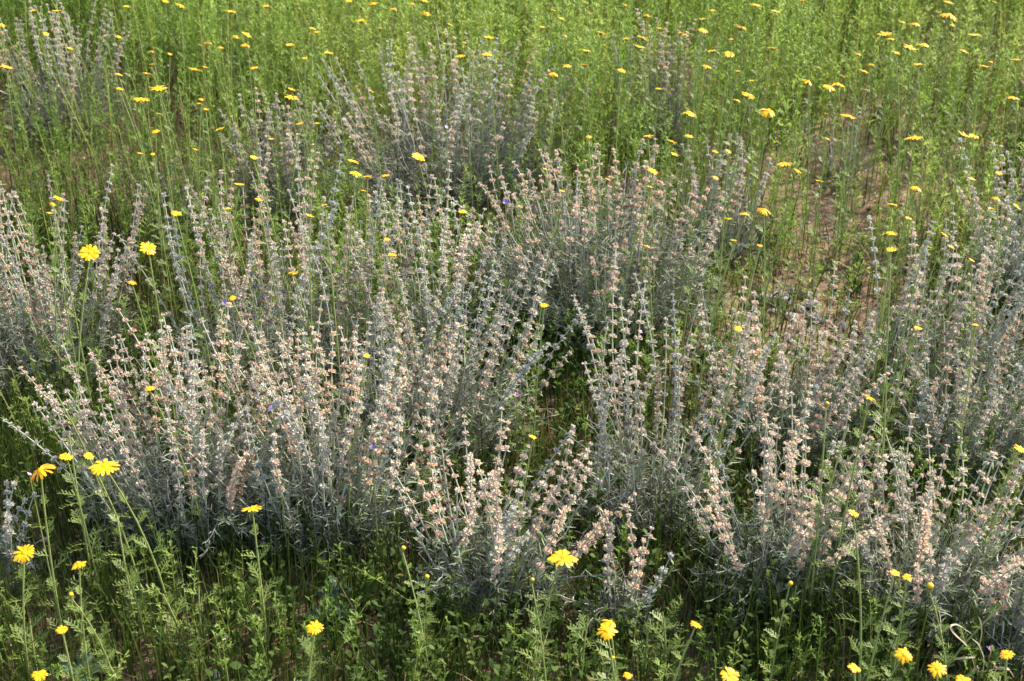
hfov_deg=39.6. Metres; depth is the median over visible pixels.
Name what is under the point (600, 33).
daisy plant
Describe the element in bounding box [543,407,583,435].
broad leaved plant
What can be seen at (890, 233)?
daisy plant
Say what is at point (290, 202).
daisy plant
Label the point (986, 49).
daisy plant
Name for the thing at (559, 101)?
daisy plant
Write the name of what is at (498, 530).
flowering shrub
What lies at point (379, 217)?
daisy plant
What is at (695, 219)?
daisy plant
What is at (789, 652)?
broad leaved plant
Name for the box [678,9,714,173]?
daisy plant
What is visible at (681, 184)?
daisy plant
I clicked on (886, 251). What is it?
daisy plant
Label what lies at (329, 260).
daisy plant
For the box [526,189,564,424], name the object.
daisy plant
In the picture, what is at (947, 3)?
daisy plant
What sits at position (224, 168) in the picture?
daisy plant
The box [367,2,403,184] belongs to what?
daisy plant
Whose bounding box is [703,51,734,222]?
daisy plant
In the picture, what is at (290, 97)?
daisy plant
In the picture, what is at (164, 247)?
daisy plant
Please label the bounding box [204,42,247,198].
daisy plant
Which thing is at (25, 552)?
daisy plant
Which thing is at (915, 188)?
daisy plant
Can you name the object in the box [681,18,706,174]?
daisy plant
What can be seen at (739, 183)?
flowering shrub
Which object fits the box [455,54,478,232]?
daisy plant
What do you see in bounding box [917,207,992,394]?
daisy plant
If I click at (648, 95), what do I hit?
daisy plant
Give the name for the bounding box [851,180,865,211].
dry stalk
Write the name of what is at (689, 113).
daisy plant
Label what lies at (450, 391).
flowering shrub
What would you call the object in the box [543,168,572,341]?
daisy plant
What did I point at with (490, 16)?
field herbs
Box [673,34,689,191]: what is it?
daisy plant
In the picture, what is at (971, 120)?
daisy plant
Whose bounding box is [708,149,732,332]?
daisy plant
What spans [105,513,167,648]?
feathery plant
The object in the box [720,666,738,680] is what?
daisy plant
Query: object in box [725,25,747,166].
daisy plant
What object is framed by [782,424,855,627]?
feathery plant
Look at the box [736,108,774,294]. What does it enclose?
daisy plant
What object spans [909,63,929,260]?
daisy plant
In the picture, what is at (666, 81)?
flowering shrub
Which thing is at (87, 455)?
daisy plant
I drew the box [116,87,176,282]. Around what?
daisy plant
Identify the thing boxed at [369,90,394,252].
daisy plant
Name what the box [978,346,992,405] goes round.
wildflower
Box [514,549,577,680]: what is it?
daisy plant
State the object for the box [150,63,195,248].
daisy plant
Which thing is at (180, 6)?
daisy plant
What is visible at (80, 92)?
daisy plant
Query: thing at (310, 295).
daisy plant
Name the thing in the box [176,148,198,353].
daisy plant
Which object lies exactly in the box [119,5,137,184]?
daisy plant
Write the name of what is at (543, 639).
broad leaved plant
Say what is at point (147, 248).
daisy plant
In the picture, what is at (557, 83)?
daisy plant
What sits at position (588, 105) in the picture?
daisy plant
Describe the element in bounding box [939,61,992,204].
daisy plant
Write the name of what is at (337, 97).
daisy plant
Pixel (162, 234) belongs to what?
daisy plant
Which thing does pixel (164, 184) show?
flowering shrub
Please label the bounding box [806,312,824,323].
stone
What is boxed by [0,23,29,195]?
daisy plant
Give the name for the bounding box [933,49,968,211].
daisy plant
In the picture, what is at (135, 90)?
daisy plant
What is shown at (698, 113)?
daisy plant
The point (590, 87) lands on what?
daisy plant
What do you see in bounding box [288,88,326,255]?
daisy plant
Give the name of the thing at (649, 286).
daisy plant
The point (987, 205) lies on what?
daisy plant
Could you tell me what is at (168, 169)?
daisy plant
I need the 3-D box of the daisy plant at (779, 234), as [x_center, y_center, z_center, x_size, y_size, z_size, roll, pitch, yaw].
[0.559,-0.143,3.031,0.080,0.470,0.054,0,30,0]
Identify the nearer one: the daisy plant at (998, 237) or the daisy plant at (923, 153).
the daisy plant at (998, 237)
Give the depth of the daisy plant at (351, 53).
4.14 m
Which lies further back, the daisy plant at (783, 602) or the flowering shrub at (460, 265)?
the flowering shrub at (460, 265)
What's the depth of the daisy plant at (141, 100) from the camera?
3.31 m
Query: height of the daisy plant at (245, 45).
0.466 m
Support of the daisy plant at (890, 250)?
on the ground at (828, 210)
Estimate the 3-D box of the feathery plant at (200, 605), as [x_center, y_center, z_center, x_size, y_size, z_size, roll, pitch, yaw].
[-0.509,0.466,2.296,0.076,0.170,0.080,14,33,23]
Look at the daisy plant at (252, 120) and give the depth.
3.48 m
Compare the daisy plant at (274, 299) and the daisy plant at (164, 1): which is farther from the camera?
the daisy plant at (164, 1)
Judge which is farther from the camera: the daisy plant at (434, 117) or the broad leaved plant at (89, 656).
the daisy plant at (434, 117)
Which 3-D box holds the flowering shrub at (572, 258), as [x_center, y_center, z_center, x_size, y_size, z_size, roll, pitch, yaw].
[0.189,-0.233,3.231,0.656,0.451,0.532,0,30,0]
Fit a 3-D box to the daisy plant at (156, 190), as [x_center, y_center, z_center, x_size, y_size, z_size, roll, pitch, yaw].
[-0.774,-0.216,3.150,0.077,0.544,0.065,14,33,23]
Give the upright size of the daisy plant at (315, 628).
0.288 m
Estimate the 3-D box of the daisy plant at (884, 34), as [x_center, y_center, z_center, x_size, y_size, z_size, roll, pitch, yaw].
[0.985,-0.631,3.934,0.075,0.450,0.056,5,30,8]
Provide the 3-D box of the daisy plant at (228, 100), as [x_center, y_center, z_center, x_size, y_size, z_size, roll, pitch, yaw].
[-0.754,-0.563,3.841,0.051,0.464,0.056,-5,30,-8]
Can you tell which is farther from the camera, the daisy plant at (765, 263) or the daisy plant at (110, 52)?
the daisy plant at (110, 52)
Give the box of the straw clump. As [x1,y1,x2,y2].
[950,616,1012,680]
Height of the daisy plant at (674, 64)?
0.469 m
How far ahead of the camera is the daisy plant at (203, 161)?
3.56 m
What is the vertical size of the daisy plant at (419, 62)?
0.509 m
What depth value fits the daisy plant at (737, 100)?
3.40 m
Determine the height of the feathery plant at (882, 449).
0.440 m
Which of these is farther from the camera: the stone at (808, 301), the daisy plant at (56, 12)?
the daisy plant at (56, 12)
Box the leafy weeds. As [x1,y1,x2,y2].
[0,214,1023,680]
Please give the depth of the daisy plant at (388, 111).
4.01 m
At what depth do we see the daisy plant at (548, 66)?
4.05 m
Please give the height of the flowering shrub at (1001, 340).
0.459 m
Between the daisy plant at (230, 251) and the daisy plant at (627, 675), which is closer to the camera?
the daisy plant at (627, 675)
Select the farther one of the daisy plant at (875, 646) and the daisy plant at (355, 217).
the daisy plant at (355, 217)
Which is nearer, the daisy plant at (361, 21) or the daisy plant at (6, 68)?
the daisy plant at (6, 68)
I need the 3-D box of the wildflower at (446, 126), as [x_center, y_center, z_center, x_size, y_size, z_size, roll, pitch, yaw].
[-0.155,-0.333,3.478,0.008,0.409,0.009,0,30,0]
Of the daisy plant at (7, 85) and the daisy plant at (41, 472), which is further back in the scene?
the daisy plant at (7, 85)
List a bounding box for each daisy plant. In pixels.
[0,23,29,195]
[0,65,43,219]
[3,544,51,680]
[29,9,67,143]
[30,464,79,657]
[32,670,47,680]
[43,32,88,179]
[44,195,71,401]
[46,212,94,396]
[49,202,107,433]
[52,10,110,178]
[55,625,87,680]
[59,453,123,613]
[59,561,107,680]
[60,244,100,492]
[65,47,111,190]
[68,592,125,680]
[83,452,153,629]
[89,459,188,642]
[103,35,138,178]
[115,73,171,259]
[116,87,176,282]
[117,36,161,175]
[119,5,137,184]
[127,281,173,457]
[133,72,149,241]
[133,97,177,282]
[138,152,182,329]
[140,241,178,434]
[145,386,212,564]
[149,51,193,235]
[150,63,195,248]
[151,85,200,261]
[151,153,180,345]
[152,129,180,324]
[153,0,168,141]
[157,113,184,253]
[161,53,178,204]
[171,211,222,421]
[176,3,195,167]
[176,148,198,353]
[191,68,234,210]
[192,98,206,297]
[195,66,211,231]
[196,103,226,246]
[203,108,227,282]
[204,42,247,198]
[215,126,245,304]
[216,183,243,369]
[219,46,244,204]
[224,207,275,399]
[225,10,238,177]
[229,295,276,436]
[232,36,257,216]
[237,505,290,659]
[241,44,279,175]
[242,32,264,214]
[249,66,264,262]
[250,155,299,370]
[255,198,289,404]
[257,5,275,159]
[270,138,295,299]
[280,122,303,328]
[285,94,315,236]
[286,43,328,221]
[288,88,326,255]
[288,271,338,447]
[294,620,329,680]
[299,57,317,244]
[300,122,319,331]
[300,214,326,431]
[303,31,319,182]
[304,27,324,227]
[322,204,349,432]
[325,51,357,230]
[333,171,361,406]
[338,354,369,543]
[343,0,359,148]
[348,159,364,357]
[354,19,376,178]
[355,176,376,397]
[361,190,398,373]
[364,174,388,360]
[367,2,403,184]
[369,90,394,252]
[376,8,396,173]
[378,27,392,162]
[384,238,413,409]
[388,253,422,426]
[399,546,444,680]
[410,0,429,147]
[410,3,433,153]
[410,574,435,657]
[412,152,446,315]
[422,12,444,193]
[423,23,451,211]
[434,209,466,405]
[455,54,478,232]
[463,42,495,188]
[472,36,493,208]
[483,52,506,221]
[502,435,538,609]
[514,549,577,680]
[517,26,544,169]
[520,303,547,487]
[525,577,558,680]
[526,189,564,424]
[535,64,570,231]
[539,35,566,191]
[541,9,555,152]
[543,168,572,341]
[548,72,575,212]
[558,17,575,179]
[573,49,589,218]
[578,178,609,344]
[582,64,601,215]
[584,135,602,288]
[585,14,597,162]
[585,31,604,191]
[591,619,635,680]
[596,623,627,680]
[597,656,615,680]
[604,68,624,231]
[607,186,652,354]
[610,4,626,144]
[622,37,643,190]
[623,672,632,680]
[628,14,649,185]
[628,168,657,364]
[633,44,660,195]
[638,135,664,334]
[639,36,654,200]
[639,88,660,230]
[640,245,662,392]
[650,27,662,164]
[652,139,673,305]
[656,31,683,174]
[660,621,701,680]
[664,134,693,279]
[667,150,715,348]
[671,152,689,307]
[671,176,718,390]
[672,110,693,260]
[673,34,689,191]
[677,65,710,245]
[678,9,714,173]
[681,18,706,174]
[681,28,708,205]
[685,218,732,416]
[686,239,736,453]
[691,326,741,551]
[695,212,749,407]
[698,50,714,219]
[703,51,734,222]
[704,70,739,218]
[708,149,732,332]
[713,244,762,476]
[715,80,753,266]
[715,99,741,242]
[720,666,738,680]
[721,38,737,181]
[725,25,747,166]
[727,162,792,385]
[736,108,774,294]
[739,92,759,251]
[744,47,777,212]
[747,3,765,163]
[749,208,774,419]
[751,10,778,192]
[754,169,801,358]
[759,581,792,680]
[768,179,823,369]
[777,67,819,238]
[791,401,831,633]
[798,0,817,185]
[798,74,843,228]
[798,79,814,248]
[799,138,827,298]
[805,113,830,287]
[812,394,874,630]
[820,114,856,296]
[823,84,848,250]
[825,69,868,249]
[832,82,852,245]
[833,53,862,258]
[833,64,873,268]
[835,510,882,680]
[847,663,860,680]
[848,231,896,444]
[850,216,911,442]
[851,326,921,524]
[852,31,889,187]
[859,569,899,680]
[862,44,915,205]
[864,21,904,200]
[868,247,899,481]
[869,38,894,194]
[869,203,897,380]
[871,574,917,680]
[878,232,928,446]
[881,647,912,680]
[883,232,947,438]
[884,186,920,369]
[887,51,906,219]
[888,43,928,203]
[891,23,918,177]
[891,136,922,305]
[893,245,953,461]
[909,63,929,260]
[913,13,956,174]
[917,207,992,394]
[918,177,974,354]
[924,1,953,119]
[926,582,956,680]
[927,24,953,177]
[927,661,946,680]
[930,131,969,319]
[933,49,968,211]
[933,324,982,563]
[934,34,979,193]
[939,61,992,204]
[945,203,1020,386]
[948,64,986,220]
[950,171,1002,347]
[950,258,984,448]
[953,133,979,322]
[955,96,1019,261]
[956,675,970,680]
[958,445,1023,596]
[966,1,996,150]
[982,197,1006,344]
[988,650,1014,680]
[1004,59,1023,203]
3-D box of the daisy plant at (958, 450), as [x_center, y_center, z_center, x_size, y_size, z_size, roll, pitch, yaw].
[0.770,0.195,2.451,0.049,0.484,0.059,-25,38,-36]
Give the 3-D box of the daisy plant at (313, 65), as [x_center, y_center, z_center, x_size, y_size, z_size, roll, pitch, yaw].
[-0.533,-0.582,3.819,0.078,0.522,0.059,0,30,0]
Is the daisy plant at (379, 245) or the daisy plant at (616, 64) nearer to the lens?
the daisy plant at (379, 245)
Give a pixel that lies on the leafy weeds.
(592, 632)
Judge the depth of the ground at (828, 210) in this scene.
3.59 m
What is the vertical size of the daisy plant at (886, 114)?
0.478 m
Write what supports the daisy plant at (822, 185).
on the ground at (828, 210)
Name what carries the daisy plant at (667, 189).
on the ground at (828, 210)
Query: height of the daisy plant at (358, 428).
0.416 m
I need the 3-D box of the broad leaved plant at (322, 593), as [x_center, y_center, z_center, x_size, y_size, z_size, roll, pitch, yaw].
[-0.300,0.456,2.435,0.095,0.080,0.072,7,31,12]
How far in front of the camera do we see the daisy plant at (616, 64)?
4.17 m
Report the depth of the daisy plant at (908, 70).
3.95 m
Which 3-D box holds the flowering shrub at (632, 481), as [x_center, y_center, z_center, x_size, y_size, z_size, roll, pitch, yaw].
[0.279,0.133,2.597,0.408,0.512,0.360,0,30,0]
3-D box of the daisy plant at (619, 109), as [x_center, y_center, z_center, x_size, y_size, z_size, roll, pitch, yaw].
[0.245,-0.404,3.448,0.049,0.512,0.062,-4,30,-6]
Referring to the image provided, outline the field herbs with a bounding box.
[0,0,1023,437]
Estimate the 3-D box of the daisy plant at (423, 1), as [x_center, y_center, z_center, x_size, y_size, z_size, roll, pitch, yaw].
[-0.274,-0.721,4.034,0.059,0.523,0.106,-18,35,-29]
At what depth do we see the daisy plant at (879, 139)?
3.87 m
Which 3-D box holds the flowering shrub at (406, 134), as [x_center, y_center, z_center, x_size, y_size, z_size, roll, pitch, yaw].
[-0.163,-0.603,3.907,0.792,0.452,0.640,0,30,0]
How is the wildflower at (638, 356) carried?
on the ground at (828, 210)
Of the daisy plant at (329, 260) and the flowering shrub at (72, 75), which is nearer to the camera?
the daisy plant at (329, 260)
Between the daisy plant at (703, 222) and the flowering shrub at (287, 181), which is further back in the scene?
the flowering shrub at (287, 181)
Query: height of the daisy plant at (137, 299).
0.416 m
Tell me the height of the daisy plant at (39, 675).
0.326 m
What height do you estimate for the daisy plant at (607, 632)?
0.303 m
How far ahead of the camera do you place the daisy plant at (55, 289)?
2.88 m
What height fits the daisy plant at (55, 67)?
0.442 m
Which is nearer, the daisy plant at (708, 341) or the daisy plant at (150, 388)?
the daisy plant at (150, 388)
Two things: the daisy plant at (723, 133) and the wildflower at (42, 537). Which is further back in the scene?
the daisy plant at (723, 133)
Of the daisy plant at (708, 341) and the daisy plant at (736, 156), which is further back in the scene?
the daisy plant at (736, 156)
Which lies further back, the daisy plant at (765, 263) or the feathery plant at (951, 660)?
the daisy plant at (765, 263)
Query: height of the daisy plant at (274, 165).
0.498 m
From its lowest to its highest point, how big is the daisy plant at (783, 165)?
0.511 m
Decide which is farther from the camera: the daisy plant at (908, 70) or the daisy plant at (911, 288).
the daisy plant at (908, 70)
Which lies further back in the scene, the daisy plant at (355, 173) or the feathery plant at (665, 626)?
the daisy plant at (355, 173)
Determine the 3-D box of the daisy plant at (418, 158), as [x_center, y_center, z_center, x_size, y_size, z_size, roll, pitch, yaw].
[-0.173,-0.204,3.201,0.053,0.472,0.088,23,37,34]
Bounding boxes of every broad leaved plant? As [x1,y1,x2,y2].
[56,649,110,680]
[307,576,359,620]
[346,559,385,612]
[452,613,481,642]
[528,613,555,650]
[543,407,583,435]
[748,630,810,676]
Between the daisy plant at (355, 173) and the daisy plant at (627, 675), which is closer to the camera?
the daisy plant at (627, 675)
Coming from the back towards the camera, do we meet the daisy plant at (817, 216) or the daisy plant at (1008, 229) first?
the daisy plant at (817, 216)
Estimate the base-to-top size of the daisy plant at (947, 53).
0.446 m
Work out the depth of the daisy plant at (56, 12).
3.96 m
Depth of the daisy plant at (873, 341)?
2.76 m
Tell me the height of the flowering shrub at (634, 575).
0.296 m
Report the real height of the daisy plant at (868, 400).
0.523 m
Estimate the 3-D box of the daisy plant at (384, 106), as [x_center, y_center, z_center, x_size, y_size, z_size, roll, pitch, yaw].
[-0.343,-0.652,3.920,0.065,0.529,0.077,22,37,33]
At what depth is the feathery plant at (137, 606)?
2.31 m
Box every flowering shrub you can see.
[0,0,132,147]
[0,163,147,405]
[0,480,59,627]
[2,302,334,561]
[117,133,445,410]
[124,155,228,241]
[156,295,469,570]
[214,87,343,226]
[312,23,592,218]
[321,225,588,486]
[352,160,492,370]
[389,407,636,638]
[450,138,740,355]
[554,504,681,666]
[556,245,788,552]
[594,8,725,159]
[642,384,945,629]
[665,261,930,477]
[676,133,774,273]
[802,107,874,189]
[832,413,1023,653]
[843,201,1023,414]
[875,290,1023,502]
[929,555,1023,680]
[952,137,1023,316]
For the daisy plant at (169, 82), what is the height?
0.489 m
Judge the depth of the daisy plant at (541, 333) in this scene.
2.69 m
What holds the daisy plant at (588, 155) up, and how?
on the ground at (828, 210)
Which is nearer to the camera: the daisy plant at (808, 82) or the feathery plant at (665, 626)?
the feathery plant at (665, 626)
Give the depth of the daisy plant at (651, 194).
3.04 m
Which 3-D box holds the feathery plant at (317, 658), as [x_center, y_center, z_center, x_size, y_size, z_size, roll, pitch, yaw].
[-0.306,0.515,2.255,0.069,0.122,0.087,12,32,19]
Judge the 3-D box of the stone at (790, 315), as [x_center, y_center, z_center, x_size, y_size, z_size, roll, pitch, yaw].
[0.655,-0.056,3.341,0.035,0.020,0.025,7,25,-4]
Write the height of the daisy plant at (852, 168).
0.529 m
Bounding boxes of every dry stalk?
[32,316,76,385]
[498,596,531,634]
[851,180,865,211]
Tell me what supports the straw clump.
on the ground at (828, 210)
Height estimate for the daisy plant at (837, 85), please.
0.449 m
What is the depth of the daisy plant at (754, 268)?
2.66 m
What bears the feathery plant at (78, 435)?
on the ground at (828, 210)
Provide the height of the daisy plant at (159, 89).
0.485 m
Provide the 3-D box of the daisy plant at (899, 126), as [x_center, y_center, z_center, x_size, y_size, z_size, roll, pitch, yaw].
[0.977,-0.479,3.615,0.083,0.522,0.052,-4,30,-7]
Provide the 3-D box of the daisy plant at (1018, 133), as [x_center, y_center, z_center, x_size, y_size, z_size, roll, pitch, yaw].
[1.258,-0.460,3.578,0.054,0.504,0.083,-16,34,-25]
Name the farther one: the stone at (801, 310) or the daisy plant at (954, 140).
the daisy plant at (954, 140)
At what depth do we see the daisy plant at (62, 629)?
1.99 m
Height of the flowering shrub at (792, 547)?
0.376 m
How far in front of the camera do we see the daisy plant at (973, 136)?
3.14 m
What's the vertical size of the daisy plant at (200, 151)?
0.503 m
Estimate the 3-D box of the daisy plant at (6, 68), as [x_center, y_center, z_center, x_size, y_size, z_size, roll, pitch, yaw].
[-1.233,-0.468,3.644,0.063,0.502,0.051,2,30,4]
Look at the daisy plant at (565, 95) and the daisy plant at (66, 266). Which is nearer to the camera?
the daisy plant at (66, 266)
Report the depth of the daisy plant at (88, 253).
2.55 m
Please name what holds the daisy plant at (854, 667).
on the ground at (828, 210)
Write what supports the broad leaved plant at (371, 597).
on the ground at (828, 210)
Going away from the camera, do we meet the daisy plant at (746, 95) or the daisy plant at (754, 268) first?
the daisy plant at (754, 268)
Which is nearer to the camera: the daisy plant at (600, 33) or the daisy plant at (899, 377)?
the daisy plant at (899, 377)
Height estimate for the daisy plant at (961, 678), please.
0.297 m
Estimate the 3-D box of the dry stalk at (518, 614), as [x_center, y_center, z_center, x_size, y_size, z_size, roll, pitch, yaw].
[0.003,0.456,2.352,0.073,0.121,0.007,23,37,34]
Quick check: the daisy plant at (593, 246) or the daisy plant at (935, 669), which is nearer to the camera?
the daisy plant at (935, 669)
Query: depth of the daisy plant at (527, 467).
2.34 m
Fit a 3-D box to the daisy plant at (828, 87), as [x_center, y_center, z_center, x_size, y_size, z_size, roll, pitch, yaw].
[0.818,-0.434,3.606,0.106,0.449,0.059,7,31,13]
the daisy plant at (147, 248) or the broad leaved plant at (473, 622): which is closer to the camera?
the broad leaved plant at (473, 622)
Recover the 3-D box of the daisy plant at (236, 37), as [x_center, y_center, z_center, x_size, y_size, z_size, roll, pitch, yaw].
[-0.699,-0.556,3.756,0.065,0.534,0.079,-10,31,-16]
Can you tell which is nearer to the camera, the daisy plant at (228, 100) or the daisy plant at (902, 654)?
the daisy plant at (902, 654)
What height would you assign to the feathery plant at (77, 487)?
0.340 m
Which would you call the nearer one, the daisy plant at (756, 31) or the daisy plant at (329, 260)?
the daisy plant at (329, 260)
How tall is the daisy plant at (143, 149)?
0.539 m
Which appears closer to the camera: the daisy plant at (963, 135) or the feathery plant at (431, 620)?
the feathery plant at (431, 620)
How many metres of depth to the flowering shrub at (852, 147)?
4.07 m
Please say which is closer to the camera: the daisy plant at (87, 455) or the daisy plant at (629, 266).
the daisy plant at (87, 455)
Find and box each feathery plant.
[15,612,69,680]
[55,392,136,547]
[57,431,112,596]
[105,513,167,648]
[113,570,159,655]
[152,591,213,668]
[177,586,227,668]
[290,632,345,680]
[401,615,456,677]
[554,613,609,680]
[617,622,674,680]
[638,610,692,680]
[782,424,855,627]
[855,375,900,555]
[865,618,919,680]
[910,602,1002,680]
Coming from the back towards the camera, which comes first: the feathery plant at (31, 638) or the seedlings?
the seedlings
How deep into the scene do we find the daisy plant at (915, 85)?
3.81 m
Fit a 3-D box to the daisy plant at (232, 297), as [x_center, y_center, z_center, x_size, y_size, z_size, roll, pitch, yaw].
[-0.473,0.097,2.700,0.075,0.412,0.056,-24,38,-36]
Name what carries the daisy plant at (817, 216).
on the ground at (828, 210)
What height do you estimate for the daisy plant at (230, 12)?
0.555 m
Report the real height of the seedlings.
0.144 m
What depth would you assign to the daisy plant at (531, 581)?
2.17 m
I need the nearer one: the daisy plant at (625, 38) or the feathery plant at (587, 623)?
the feathery plant at (587, 623)
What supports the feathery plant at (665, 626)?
on the ground at (828, 210)
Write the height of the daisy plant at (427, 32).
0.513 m
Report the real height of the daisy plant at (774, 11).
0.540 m
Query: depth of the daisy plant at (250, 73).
3.68 m
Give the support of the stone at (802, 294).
on the ground at (828, 210)
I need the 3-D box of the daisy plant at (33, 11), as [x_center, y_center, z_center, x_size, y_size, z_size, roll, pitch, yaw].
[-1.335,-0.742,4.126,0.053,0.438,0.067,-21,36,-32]
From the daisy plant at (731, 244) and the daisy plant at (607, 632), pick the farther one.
the daisy plant at (731, 244)
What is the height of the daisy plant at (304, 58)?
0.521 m
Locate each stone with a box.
[767,290,792,306]
[784,312,794,318]
[794,304,804,312]
[800,289,809,299]
[804,299,821,308]
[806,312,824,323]
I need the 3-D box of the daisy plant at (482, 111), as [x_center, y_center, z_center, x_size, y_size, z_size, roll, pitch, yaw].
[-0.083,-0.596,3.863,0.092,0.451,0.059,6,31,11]
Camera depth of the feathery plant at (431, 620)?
2.27 m
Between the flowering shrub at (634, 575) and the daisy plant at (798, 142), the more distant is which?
the daisy plant at (798, 142)
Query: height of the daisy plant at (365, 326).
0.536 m
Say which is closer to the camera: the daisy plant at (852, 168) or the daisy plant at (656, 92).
the daisy plant at (852, 168)
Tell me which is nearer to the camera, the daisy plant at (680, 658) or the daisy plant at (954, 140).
the daisy plant at (680, 658)
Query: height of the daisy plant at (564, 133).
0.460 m
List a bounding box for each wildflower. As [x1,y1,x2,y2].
[27,472,59,621]
[222,300,239,434]
[269,404,288,569]
[371,444,377,540]
[445,125,449,253]
[503,199,508,319]
[514,392,519,479]
[637,330,642,379]
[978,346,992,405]
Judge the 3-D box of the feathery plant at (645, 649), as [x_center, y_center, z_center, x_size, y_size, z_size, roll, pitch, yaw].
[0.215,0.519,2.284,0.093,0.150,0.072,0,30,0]
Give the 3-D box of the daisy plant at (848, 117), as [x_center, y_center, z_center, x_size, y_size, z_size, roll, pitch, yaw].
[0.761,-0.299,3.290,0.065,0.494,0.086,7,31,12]
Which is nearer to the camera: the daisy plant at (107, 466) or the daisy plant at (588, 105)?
the daisy plant at (107, 466)
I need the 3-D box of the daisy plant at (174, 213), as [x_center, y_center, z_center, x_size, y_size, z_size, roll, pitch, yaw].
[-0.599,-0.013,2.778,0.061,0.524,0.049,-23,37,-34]
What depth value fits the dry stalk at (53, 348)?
2.86 m
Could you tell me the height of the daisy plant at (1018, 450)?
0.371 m
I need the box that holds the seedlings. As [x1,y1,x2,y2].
[664,137,1011,433]
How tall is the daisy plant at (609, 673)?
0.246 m
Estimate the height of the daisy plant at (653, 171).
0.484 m
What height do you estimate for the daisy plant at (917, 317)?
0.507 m
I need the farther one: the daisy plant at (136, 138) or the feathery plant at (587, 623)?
the daisy plant at (136, 138)
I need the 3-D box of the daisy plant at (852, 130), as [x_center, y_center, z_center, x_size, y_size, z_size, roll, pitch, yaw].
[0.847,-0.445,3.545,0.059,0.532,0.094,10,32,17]
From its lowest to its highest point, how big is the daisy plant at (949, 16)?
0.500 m
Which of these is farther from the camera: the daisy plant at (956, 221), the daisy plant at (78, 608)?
the daisy plant at (956, 221)
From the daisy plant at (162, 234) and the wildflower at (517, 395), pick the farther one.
the daisy plant at (162, 234)
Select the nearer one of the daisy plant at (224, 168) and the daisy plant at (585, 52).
the daisy plant at (224, 168)
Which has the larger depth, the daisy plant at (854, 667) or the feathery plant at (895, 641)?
the feathery plant at (895, 641)
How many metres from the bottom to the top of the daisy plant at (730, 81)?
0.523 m
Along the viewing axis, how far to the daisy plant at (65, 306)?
2.84 m
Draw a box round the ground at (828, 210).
[0,0,1023,680]
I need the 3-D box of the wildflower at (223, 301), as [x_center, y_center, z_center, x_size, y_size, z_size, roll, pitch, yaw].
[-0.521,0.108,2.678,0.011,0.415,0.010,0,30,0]
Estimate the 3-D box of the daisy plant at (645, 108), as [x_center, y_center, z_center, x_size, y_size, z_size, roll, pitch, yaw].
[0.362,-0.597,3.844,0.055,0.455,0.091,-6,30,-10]
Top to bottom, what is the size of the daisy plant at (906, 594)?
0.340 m
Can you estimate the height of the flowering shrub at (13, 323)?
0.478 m
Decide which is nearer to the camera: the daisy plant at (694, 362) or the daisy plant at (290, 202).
the daisy plant at (694, 362)
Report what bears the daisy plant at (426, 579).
on the ground at (828, 210)
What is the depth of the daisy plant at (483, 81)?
3.75 m
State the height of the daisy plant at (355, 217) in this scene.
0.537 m
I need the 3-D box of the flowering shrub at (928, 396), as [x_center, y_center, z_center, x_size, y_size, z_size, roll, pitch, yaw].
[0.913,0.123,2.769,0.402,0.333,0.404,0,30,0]
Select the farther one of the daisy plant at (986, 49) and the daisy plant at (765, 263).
the daisy plant at (986, 49)
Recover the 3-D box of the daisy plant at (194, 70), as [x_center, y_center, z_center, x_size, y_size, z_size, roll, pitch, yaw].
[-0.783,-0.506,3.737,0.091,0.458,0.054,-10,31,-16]
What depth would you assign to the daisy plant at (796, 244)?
3.00 m
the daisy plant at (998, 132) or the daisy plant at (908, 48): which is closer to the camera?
the daisy plant at (998, 132)
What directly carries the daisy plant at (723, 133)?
on the ground at (828, 210)
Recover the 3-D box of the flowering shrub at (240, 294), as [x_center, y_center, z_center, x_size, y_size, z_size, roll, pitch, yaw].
[-0.456,-0.133,3.051,0.570,0.513,0.570,23,37,34]
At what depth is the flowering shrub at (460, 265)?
3.10 m
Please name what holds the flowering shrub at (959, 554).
on the ground at (828, 210)
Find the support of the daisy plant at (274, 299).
on the ground at (828, 210)
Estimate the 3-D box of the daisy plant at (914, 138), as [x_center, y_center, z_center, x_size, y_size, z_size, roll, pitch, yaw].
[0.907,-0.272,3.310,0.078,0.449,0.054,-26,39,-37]
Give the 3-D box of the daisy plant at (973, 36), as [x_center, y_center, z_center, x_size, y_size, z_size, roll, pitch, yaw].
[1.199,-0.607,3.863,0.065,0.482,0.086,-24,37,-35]
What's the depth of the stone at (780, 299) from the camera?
3.39 m
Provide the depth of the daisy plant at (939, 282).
2.72 m
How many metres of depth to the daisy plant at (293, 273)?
2.78 m
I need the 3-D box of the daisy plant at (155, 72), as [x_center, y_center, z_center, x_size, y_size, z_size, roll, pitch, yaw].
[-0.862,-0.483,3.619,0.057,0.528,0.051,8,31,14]
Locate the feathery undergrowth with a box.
[0,292,1023,680]
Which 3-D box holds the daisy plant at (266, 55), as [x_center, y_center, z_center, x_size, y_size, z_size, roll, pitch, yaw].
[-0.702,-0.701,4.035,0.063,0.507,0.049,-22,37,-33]
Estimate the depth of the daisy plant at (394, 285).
2.82 m
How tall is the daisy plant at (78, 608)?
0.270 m
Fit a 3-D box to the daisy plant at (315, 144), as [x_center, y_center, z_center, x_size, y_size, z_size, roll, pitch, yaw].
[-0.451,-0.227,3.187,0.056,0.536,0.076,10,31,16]
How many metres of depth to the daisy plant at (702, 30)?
3.66 m
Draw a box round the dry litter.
[0,0,1023,680]
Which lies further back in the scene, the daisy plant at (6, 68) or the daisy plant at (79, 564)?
the daisy plant at (6, 68)
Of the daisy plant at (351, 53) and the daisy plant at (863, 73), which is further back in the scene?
the daisy plant at (351, 53)
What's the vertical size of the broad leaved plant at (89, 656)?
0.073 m

